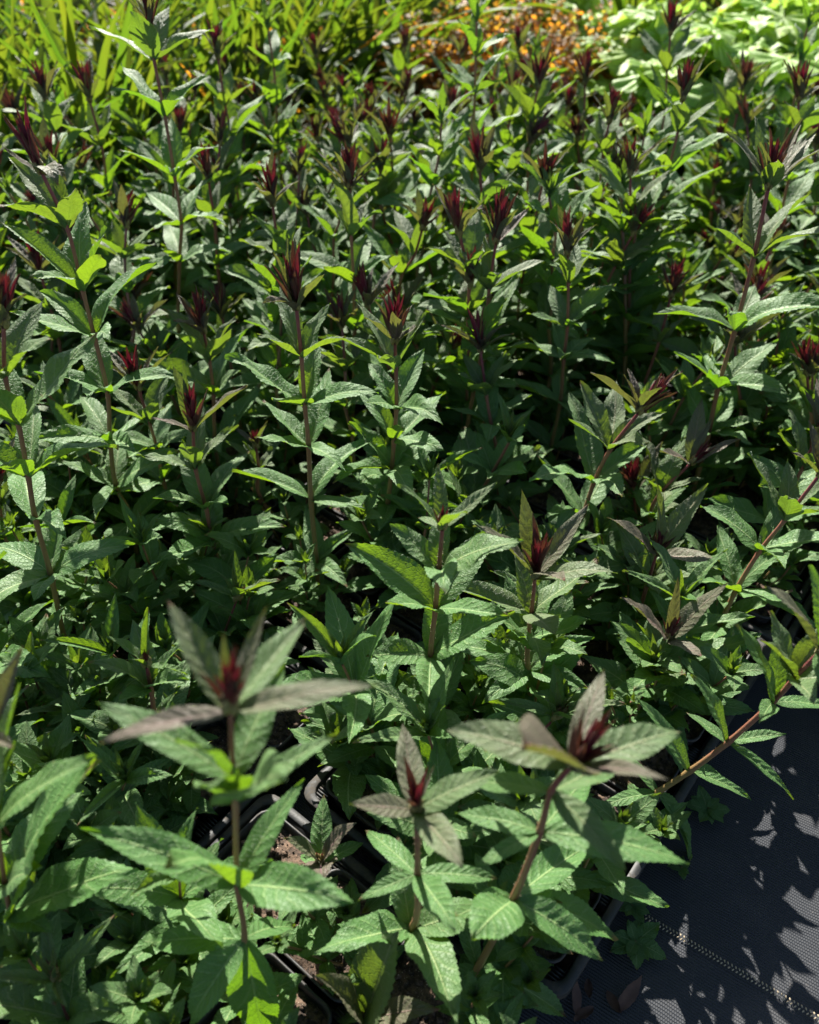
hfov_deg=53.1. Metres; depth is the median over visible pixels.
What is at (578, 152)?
leafy perennial
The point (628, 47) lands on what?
lime leaf clump
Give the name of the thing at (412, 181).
leafy perennial
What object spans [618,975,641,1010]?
dry leaf
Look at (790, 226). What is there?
leafy perennial
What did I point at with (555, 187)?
leafy perennial
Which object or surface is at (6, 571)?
leafy perennial
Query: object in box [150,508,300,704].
leafy perennial
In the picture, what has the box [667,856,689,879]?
weed seedling
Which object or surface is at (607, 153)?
leafy perennial
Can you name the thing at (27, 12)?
strap leaf clump
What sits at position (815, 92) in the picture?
leafy perennial
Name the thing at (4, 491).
leafy perennial
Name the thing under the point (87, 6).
strap leaf clump
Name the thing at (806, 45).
leafy perennial
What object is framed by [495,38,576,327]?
leafy perennial
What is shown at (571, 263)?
leafy perennial
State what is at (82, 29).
strap leaf clump
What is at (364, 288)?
leafy perennial
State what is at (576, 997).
dry leaf
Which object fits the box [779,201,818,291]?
leafy perennial
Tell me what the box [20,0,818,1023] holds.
ground
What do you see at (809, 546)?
leafy perennial
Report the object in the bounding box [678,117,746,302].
leafy perennial
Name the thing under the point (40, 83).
leafy perennial
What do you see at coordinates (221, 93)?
leafy perennial
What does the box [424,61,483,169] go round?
leafy perennial
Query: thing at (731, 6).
lime leaf clump
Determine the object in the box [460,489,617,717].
leafy perennial
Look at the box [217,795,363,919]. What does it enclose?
leafy perennial
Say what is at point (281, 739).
leafy perennial
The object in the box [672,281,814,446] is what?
leafy perennial
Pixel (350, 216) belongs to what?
leafy perennial
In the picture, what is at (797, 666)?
leafy perennial
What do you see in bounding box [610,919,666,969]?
weed seedling
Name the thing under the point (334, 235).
leafy perennial
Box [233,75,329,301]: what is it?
leafy perennial
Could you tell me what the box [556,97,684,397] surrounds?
leafy perennial
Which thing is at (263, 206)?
leafy perennial
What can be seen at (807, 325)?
leafy perennial
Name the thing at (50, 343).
leafy perennial
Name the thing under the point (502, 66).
leafy perennial
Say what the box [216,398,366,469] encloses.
nursery tray
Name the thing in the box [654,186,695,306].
leafy perennial
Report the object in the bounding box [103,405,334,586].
nursery tray
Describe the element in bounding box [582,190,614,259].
leafy perennial
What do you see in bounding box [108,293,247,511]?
leafy perennial
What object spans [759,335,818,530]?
leafy perennial
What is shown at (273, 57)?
leafy perennial
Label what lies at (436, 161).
leafy perennial
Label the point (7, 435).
leafy perennial
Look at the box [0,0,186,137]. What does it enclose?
strap leaf clump
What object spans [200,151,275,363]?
leafy perennial
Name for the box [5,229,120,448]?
leafy perennial
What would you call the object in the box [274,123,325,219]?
leafy perennial
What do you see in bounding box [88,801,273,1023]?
leafy perennial
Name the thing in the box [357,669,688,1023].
leafy perennial
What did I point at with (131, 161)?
leafy perennial
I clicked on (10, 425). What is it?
leafy perennial
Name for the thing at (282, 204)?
leafy perennial
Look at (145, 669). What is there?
leafy perennial
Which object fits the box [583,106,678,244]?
leafy perennial
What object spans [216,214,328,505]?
leafy perennial
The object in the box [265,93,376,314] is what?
leafy perennial
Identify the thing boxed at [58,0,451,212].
strap leaf clump
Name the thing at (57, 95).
leafy perennial
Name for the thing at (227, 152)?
leafy perennial
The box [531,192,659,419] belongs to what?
leafy perennial
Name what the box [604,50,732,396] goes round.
leafy perennial
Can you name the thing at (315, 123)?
leafy perennial
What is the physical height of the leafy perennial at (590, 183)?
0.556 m
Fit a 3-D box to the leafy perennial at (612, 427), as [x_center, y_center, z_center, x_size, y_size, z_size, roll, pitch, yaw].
[0.245,-0.026,1.240,0.233,0.468,0.192,7,42,8]
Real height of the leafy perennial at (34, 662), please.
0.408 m
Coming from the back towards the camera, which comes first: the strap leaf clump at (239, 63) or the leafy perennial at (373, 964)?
the strap leaf clump at (239, 63)
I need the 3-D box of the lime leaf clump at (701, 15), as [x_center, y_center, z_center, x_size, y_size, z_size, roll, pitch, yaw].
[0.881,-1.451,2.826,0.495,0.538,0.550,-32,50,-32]
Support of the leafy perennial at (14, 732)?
on the nursery tray at (206, 834)
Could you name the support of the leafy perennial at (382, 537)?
in the nursery tray at (297, 649)
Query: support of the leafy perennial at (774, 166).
in the nursery tray at (802, 589)
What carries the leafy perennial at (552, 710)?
on the nursery tray at (607, 909)
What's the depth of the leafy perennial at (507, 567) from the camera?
1.16 m
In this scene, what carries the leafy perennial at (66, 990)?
in the nursery tray at (359, 871)
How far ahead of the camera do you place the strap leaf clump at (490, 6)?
3.04 m
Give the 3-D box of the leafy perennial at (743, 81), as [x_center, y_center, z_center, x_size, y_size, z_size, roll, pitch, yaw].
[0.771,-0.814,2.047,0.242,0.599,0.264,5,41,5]
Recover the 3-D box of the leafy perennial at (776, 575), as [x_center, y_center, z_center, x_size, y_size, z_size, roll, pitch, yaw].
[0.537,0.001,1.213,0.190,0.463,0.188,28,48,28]
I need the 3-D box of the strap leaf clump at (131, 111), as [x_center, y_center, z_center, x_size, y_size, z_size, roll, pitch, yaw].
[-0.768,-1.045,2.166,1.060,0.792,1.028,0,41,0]
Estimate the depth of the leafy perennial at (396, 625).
1.25 m
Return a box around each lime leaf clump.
[493,0,627,117]
[567,0,696,154]
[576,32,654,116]
[591,21,784,208]
[602,0,730,154]
[675,14,796,162]
[715,0,818,30]
[721,0,818,125]
[738,50,818,199]
[780,25,818,87]
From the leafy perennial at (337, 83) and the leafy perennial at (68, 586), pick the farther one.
the leafy perennial at (337, 83)
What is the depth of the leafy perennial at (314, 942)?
0.73 m
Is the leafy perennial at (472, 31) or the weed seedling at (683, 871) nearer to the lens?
the weed seedling at (683, 871)
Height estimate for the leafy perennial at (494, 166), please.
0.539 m
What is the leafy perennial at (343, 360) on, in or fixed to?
in the nursery tray at (297, 649)
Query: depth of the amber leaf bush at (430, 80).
2.59 m
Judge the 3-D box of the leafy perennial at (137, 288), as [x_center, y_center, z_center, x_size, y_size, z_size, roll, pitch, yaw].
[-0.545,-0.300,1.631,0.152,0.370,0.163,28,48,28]
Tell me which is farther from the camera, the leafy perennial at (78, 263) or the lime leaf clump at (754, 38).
the lime leaf clump at (754, 38)
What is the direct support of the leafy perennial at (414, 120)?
on the nursery tray
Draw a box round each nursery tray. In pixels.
[0,332,258,427]
[85,794,464,1023]
[100,656,329,939]
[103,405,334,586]
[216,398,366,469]
[261,425,585,690]
[304,547,770,999]
[522,348,704,479]
[575,446,818,641]
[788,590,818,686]
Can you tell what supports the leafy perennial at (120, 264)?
in the nursery tray at (299, 453)
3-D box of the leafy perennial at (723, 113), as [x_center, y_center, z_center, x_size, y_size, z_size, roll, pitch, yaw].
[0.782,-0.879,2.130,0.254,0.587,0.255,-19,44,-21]
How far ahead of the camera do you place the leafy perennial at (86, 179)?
1.93 m
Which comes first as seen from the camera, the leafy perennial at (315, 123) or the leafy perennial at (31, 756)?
the leafy perennial at (31, 756)
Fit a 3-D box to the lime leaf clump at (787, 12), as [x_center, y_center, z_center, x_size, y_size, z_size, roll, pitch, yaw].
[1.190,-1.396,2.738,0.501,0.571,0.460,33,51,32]
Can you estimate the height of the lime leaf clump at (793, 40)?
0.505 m
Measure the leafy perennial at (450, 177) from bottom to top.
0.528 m
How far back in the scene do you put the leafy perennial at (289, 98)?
2.17 m
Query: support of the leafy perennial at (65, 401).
on the nursery tray at (299, 453)
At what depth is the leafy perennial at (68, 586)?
1.19 m
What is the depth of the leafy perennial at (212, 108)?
2.15 m
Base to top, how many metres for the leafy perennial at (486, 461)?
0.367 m
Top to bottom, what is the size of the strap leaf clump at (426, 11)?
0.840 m
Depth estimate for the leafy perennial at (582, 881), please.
0.88 m
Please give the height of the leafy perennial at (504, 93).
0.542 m
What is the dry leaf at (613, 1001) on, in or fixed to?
on the ground
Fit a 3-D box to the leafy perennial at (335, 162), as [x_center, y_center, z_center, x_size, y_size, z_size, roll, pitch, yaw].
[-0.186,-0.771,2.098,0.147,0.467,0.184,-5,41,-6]
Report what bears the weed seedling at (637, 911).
on the ground
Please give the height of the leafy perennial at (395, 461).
0.563 m
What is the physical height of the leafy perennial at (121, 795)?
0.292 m
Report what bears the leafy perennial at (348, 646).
in the nursery tray at (607, 909)
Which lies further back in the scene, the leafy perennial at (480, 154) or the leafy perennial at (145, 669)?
the leafy perennial at (480, 154)
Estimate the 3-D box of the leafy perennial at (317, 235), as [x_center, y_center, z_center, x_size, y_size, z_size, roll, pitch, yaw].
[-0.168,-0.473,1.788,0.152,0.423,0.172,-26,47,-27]
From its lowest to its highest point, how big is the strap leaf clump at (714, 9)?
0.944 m
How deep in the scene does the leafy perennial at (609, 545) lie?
1.21 m
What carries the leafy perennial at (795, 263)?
in the nursery tray
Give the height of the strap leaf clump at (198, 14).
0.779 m
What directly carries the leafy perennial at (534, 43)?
on the nursery tray
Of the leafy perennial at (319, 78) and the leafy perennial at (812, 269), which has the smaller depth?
the leafy perennial at (812, 269)
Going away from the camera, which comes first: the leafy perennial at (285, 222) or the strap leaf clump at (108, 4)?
the leafy perennial at (285, 222)
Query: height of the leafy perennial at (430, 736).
0.342 m
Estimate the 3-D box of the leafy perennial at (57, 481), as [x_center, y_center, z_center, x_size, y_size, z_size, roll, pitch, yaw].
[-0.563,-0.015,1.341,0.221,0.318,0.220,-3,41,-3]
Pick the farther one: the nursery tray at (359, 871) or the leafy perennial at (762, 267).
the leafy perennial at (762, 267)
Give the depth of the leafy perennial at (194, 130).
1.96 m
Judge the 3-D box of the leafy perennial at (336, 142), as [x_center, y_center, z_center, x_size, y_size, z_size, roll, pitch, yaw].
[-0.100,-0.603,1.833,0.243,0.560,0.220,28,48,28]
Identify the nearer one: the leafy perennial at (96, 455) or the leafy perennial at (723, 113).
the leafy perennial at (96, 455)
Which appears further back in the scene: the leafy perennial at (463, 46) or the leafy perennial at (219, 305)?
the leafy perennial at (463, 46)
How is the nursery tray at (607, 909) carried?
on the ground
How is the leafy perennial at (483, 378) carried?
in the nursery tray at (297, 649)
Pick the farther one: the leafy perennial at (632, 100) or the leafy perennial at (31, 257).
the leafy perennial at (632, 100)
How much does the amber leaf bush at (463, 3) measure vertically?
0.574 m
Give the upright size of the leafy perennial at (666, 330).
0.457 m
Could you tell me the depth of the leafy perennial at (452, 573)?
0.90 m
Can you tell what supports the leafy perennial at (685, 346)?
in the nursery tray at (802, 589)
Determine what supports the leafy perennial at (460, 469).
on the nursery tray at (297, 649)
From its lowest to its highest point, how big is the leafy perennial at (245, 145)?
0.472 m
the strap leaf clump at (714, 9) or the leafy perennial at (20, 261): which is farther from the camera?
the strap leaf clump at (714, 9)
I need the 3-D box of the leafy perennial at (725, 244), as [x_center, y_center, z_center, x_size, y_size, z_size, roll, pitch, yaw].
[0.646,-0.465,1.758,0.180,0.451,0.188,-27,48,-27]
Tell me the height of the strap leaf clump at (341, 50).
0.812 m
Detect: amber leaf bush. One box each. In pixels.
[360,7,471,137]
[406,0,507,129]
[440,0,559,137]
[483,0,577,134]
[520,4,646,132]
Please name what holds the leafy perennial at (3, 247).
on the nursery tray
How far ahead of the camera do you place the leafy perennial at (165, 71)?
2.05 m
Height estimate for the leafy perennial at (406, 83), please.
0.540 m
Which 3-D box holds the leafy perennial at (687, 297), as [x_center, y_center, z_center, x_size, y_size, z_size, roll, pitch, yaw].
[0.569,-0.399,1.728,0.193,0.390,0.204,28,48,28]
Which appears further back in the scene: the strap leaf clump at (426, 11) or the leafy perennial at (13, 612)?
the strap leaf clump at (426, 11)
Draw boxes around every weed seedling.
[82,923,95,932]
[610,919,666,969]
[619,901,649,922]
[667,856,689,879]
[686,785,729,823]
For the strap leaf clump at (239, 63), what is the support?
on the ground
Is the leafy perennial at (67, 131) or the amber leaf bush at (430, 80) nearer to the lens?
the leafy perennial at (67, 131)
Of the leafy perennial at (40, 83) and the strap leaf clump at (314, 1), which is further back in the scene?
the strap leaf clump at (314, 1)
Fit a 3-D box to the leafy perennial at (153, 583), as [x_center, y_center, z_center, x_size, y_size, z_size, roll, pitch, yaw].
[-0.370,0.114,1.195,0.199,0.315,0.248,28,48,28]
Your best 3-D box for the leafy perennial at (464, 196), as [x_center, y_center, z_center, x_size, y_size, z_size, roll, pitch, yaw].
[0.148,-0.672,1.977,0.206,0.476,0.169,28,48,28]
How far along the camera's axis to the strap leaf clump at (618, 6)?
3.15 m
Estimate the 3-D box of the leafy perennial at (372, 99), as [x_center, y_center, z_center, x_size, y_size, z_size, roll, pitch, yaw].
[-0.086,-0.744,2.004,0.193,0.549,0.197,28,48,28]
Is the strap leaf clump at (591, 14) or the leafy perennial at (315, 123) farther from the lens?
the strap leaf clump at (591, 14)
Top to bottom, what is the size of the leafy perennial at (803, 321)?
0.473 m
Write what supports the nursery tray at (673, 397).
on the ground
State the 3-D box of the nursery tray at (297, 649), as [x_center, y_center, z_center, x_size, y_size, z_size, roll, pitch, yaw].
[0.003,0.057,1.451,0.390,0.066,0.626,28,48,28]
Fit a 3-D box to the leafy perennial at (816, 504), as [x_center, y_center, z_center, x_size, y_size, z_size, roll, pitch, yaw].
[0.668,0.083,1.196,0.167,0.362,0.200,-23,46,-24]
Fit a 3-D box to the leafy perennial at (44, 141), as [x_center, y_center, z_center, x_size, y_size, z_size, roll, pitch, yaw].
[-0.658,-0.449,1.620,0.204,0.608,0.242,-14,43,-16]
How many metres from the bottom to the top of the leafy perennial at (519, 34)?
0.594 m
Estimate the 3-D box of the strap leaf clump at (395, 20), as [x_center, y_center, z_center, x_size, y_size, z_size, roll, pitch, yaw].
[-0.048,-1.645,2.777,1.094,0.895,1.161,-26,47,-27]
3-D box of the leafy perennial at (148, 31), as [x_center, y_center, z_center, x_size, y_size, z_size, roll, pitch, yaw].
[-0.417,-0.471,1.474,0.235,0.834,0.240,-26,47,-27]
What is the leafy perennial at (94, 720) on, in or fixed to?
in the nursery tray at (206, 834)
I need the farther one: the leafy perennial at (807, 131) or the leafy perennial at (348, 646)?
the leafy perennial at (807, 131)
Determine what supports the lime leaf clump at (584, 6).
on the ground
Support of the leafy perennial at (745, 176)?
in the nursery tray
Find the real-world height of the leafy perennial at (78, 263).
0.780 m
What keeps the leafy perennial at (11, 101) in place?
in the nursery tray
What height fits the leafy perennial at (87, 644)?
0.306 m
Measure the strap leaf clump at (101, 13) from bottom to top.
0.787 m
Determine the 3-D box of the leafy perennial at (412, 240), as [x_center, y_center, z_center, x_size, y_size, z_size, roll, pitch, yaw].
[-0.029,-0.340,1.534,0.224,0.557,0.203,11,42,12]
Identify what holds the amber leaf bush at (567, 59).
on the ground
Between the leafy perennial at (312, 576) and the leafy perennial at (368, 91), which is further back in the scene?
the leafy perennial at (368, 91)
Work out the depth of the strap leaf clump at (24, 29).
1.98 m
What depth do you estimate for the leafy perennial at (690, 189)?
2.09 m
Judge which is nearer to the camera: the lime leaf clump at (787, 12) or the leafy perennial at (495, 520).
the leafy perennial at (495, 520)
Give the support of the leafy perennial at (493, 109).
on the nursery tray
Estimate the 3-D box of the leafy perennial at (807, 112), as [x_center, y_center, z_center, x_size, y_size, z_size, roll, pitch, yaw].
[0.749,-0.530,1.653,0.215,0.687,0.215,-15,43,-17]
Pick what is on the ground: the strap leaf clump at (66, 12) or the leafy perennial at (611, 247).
the strap leaf clump at (66, 12)
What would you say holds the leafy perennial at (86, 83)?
in the nursery tray at (3, 423)
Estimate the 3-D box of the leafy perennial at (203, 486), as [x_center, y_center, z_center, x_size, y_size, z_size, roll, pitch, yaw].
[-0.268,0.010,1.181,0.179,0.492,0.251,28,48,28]
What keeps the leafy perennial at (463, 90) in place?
in the nursery tray
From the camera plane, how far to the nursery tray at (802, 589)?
1.33 m
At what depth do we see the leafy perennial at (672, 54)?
1.80 m
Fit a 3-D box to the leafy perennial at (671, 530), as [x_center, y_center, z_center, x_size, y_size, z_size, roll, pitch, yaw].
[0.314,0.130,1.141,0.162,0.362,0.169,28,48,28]
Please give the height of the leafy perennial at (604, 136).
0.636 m
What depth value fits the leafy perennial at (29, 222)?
1.62 m
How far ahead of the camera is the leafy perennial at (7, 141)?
1.76 m
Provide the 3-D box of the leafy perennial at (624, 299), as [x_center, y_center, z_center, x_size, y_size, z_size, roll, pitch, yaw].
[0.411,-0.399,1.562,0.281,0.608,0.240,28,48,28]
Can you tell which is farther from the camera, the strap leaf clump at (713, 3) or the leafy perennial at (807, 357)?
the strap leaf clump at (713, 3)
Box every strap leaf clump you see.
[0,0,59,246]
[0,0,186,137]
[0,0,197,291]
[0,0,284,117]
[0,0,293,263]
[0,0,370,154]
[2,0,267,201]
[4,0,91,66]
[4,43,64,72]
[10,0,242,95]
[14,0,124,68]
[20,0,140,58]
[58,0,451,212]
[76,0,266,38]
[77,0,328,57]
[111,0,482,138]
[179,0,471,154]
[188,0,444,30]
[270,0,479,81]
[286,0,576,142]
[323,0,536,110]
[418,0,576,102]
[518,0,611,73]
[543,0,705,108]
[679,0,741,11]
[681,0,817,11]
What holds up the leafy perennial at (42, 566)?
in the nursery tray at (206, 834)
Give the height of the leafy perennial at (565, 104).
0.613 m
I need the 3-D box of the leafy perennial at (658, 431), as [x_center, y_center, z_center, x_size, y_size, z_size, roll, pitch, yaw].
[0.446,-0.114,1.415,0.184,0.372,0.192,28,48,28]
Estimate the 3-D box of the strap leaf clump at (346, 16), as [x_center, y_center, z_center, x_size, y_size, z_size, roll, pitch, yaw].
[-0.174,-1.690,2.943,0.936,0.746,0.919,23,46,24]
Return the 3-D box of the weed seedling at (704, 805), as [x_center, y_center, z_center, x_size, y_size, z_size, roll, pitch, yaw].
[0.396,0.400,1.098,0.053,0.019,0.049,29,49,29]
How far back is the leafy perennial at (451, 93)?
1.81 m
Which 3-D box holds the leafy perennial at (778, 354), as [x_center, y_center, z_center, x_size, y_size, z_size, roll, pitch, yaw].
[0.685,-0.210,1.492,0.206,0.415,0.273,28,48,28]
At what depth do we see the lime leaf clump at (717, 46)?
2.34 m
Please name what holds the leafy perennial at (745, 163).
in the nursery tray
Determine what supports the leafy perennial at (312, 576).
in the nursery tray at (297, 649)
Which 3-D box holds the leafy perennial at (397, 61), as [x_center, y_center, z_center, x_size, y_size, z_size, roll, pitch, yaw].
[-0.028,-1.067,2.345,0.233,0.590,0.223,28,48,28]
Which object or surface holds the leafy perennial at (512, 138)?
in the nursery tray
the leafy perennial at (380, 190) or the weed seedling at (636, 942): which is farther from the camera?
the leafy perennial at (380, 190)
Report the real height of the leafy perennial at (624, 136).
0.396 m
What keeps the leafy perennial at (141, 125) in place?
in the nursery tray at (3, 423)
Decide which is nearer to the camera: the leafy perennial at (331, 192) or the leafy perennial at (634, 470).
the leafy perennial at (634, 470)
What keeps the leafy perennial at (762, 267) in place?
on the nursery tray at (802, 589)
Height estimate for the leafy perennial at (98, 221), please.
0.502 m
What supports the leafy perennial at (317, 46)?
on the nursery tray
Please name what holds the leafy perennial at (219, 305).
in the nursery tray at (299, 453)
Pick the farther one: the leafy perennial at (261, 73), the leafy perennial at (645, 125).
the leafy perennial at (261, 73)
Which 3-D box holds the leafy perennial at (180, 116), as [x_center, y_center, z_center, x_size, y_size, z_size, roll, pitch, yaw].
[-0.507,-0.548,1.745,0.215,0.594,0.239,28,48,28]
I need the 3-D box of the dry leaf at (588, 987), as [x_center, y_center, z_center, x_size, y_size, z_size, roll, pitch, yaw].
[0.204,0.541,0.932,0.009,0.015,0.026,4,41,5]
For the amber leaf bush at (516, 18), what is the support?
on the ground
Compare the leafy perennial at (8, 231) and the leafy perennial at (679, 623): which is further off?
the leafy perennial at (8, 231)
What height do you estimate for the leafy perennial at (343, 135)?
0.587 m
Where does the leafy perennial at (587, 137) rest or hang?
in the nursery tray
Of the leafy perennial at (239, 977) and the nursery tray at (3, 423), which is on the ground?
the nursery tray at (3, 423)
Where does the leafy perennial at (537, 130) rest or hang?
in the nursery tray at (319, 458)
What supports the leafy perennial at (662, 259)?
in the nursery tray at (673, 397)
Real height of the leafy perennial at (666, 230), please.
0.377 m
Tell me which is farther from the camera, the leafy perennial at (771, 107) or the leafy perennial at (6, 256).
the leafy perennial at (771, 107)
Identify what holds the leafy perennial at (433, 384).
in the nursery tray at (297, 649)
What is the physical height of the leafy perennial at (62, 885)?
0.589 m
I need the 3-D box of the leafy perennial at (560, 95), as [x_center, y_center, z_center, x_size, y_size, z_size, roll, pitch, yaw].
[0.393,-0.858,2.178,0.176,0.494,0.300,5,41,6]
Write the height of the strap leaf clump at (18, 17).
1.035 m
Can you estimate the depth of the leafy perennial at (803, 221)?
1.81 m
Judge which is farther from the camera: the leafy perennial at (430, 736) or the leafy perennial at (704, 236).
the leafy perennial at (704, 236)
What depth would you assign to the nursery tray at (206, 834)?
1.03 m
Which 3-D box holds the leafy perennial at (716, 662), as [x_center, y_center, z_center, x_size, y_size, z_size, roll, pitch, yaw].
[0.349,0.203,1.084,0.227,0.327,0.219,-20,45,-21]
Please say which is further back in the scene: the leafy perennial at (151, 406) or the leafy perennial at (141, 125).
the leafy perennial at (141, 125)
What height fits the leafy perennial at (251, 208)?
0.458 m
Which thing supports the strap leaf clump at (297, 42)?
on the ground
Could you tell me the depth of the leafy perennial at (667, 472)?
1.24 m
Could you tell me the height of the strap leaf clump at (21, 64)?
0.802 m
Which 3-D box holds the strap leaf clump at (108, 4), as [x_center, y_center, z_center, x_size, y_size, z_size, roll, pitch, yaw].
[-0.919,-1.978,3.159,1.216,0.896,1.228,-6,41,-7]
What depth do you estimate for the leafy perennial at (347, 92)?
2.08 m
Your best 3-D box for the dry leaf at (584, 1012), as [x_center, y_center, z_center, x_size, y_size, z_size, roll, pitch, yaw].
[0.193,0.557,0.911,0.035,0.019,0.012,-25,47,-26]
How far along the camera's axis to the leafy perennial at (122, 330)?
1.62 m
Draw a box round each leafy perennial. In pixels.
[0,59,139,363]
[0,80,42,318]
[0,81,119,332]
[0,96,182,567]
[0,140,110,385]
[0,149,57,399]
[0,229,31,353]
[0,256,134,661]
[0,374,28,446]
[0,418,30,576]
[0,420,122,555]
[0,425,84,531]
[0,437,28,624]
[0,475,122,636]
[0,550,83,727]
[0,607,20,628]
[0,646,138,1023]
[0,684,159,988]
[0,909,185,1023]
[1,204,19,291]
[2,144,61,348]
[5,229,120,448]
[7,115,125,390]
[8,718,52,833]
[10,215,103,428]
[13,52,183,303]
[13,90,101,227]
[14,139,174,366]
[17,106,152,243]
[17,651,148,806]
[19,359,106,472]
[34,592,219,745]
[38,383,215,536]
[47,693,217,915]
[61,55,174,339]
[62,184,201,364]
[66,178,179,448]
[75,494,229,651]
[80,600,378,1023]
[83,610,264,826]
[84,263,168,418]
[88,0,233,442]
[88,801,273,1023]
[101,345,228,549]
[107,64,167,274]
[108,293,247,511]
[110,108,220,310]
[125,102,220,347]
[139,284,277,526]
[141,364,302,589]
[144,55,207,260]
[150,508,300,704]
[155,64,212,286]
[160,104,268,365]
[161,139,281,402]
[173,100,248,279]
[187,282,280,475]
[190,17,281,306]
[194,132,269,306]
[200,76,253,231]
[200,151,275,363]
[202,38,283,232]
[215,147,335,434]
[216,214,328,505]
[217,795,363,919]
[223,422,349,559]
[224,237,378,649]
[227,631,332,753]
[231,93,272,255]
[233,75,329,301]
[236,0,307,295]
[246,114,309,253]
[251,141,324,385]
[257,85,318,214]
[258,723,499,1023]
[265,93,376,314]
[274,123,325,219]
[283,585,421,838]
[284,140,401,459]
[286,157,378,402]
[287,25,360,176]
[287,110,388,301]
[288,199,340,351]
[290,288,384,519]
[304,103,399,283]
[305,60,375,229]
[309,60,353,109]
[312,110,343,248]
[313,931,439,1023]
[316,69,365,201]
[318,259,446,464]
[325,110,455,336]
[330,290,457,601]
[333,408,505,537]
[335,91,402,266]
[336,429,493,634]
[338,134,412,334]
[344,464,523,761]
[347,188,449,417]
[348,79,439,212]
[350,95,445,280]
[351,597,422,671]
[352,655,553,913]
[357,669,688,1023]
[369,83,476,348]
[371,270,471,463]
[373,21,436,143]
[380,66,433,210]
[396,89,472,198]
[408,108,552,351]
[409,33,482,165]
[415,183,525,484]
[416,508,592,698]
[417,392,541,593]
[422,184,542,472]
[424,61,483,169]
[424,80,472,295]
[425,116,465,296]
[429,57,496,202]
[433,0,523,344]
[435,115,548,411]
[439,306,549,524]
[444,764,668,1023]
[449,118,509,296]
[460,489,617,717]
[460,589,626,811]
[461,72,560,247]
[462,500,629,643]
[469,41,511,147]
[469,59,508,247]
[476,56,554,300]
[476,82,526,210]
[484,46,593,259]
[486,17,562,129]
[491,138,595,399]
[493,368,683,599]
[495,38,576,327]
[496,204,623,513]
[502,162,612,445]
[511,137,623,365]
[519,23,571,210]
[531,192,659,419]
[534,73,576,259]
[541,47,623,295]
[544,102,632,299]
[552,256,703,472]
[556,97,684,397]
[560,144,612,182]
[568,483,719,684]
[573,83,636,284]
[577,496,729,624]
[579,442,678,543]
[580,135,689,443]
[581,578,728,804]
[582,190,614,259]
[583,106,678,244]
[589,565,818,870]
[598,92,637,175]
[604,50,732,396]
[609,333,731,516]
[610,536,762,772]
[612,186,670,373]
[612,398,740,590]
[617,115,661,175]
[636,0,714,214]
[639,228,727,393]
[640,273,777,484]
[643,205,685,353]
[645,116,818,540]
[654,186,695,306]
[660,192,763,371]
[668,151,734,266]
[669,48,773,236]
[672,52,786,290]
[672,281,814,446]
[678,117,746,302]
[692,197,750,336]
[696,206,809,417]
[697,378,818,626]
[699,420,818,676]
[700,305,808,507]
[707,93,796,303]
[711,59,818,366]
[712,97,750,257]
[714,96,778,243]
[726,0,818,290]
[728,274,818,464]
[729,73,818,251]
[733,437,818,581]
[742,139,818,282]
[756,123,818,338]
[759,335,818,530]
[766,234,818,366]
[767,271,818,416]
[775,82,818,266]
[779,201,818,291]
[791,265,818,378]
[804,260,818,327]
[805,501,818,635]
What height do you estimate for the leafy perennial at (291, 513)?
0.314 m
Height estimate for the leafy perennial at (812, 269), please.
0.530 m
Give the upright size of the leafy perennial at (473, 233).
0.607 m
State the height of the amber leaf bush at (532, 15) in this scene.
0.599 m
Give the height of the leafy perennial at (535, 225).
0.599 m
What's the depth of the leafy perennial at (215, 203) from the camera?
1.55 m
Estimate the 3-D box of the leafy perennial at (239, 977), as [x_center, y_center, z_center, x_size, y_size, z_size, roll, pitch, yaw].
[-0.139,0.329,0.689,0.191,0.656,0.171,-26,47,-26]
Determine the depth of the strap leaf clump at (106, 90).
1.97 m
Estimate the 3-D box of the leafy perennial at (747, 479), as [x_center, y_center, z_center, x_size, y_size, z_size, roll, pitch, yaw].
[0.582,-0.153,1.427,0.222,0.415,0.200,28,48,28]
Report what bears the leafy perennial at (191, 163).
in the nursery tray
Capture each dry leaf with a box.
[572,982,581,1013]
[574,1006,593,1021]
[584,978,592,997]
[606,990,621,1012]
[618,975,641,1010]
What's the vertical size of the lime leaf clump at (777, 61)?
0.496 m
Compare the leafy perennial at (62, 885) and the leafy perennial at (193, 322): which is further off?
the leafy perennial at (193, 322)
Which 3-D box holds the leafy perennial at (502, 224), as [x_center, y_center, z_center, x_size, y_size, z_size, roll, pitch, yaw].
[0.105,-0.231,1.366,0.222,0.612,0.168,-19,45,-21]
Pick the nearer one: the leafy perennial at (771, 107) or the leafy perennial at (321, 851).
the leafy perennial at (321, 851)
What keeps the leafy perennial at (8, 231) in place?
in the nursery tray
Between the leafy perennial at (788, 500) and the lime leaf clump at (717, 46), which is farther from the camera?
the lime leaf clump at (717, 46)

